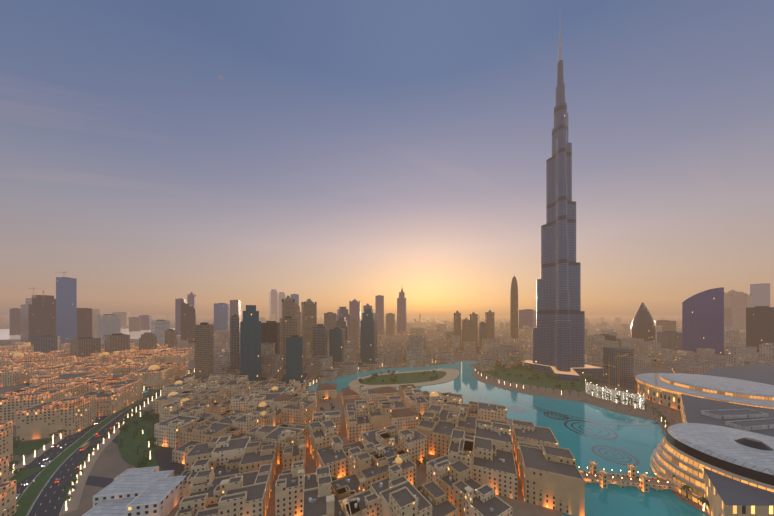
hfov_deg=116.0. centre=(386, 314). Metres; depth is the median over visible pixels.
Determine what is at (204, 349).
beige towers
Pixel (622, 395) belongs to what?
site hoarding
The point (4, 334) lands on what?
sea
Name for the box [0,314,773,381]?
city
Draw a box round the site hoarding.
[585,380,644,409]
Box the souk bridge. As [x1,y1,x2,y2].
[579,460,678,491]
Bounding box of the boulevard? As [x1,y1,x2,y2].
[9,372,194,515]
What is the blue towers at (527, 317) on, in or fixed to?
on the ground
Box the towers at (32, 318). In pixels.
[9,276,773,388]
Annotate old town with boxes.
[0,342,584,515]
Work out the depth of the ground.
663.38 m
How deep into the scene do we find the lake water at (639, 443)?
264.45 m
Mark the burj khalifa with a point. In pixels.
(559, 339)
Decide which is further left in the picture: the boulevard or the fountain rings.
the boulevard
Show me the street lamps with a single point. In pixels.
(50, 460)
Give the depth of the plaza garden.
170.75 m
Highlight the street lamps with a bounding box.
[3,374,182,515]
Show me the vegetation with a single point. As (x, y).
(154, 417)
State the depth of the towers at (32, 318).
1036.60 m
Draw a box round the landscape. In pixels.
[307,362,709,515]
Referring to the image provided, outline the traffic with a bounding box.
[16,374,191,497]
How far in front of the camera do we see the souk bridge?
185.01 m
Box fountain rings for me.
[432,388,657,465]
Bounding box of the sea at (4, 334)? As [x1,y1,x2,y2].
[0,328,180,339]
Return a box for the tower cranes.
[29,271,667,387]
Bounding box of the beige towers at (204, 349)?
[70,295,493,379]
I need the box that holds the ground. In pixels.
[0,315,696,515]
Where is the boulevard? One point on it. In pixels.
(39, 501)
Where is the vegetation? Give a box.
[9,359,708,510]
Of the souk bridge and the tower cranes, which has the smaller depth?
the souk bridge
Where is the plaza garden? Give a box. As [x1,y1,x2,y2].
[82,414,185,515]
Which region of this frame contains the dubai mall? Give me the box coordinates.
[635,365,773,515]
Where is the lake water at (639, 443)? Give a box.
[306,361,708,515]
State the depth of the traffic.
235.36 m
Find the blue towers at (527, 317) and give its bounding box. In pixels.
[139,289,535,337]
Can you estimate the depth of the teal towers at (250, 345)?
438.43 m
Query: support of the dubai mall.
on the ground
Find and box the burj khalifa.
[521,14,602,381]
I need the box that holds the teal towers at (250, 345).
[240,305,378,386]

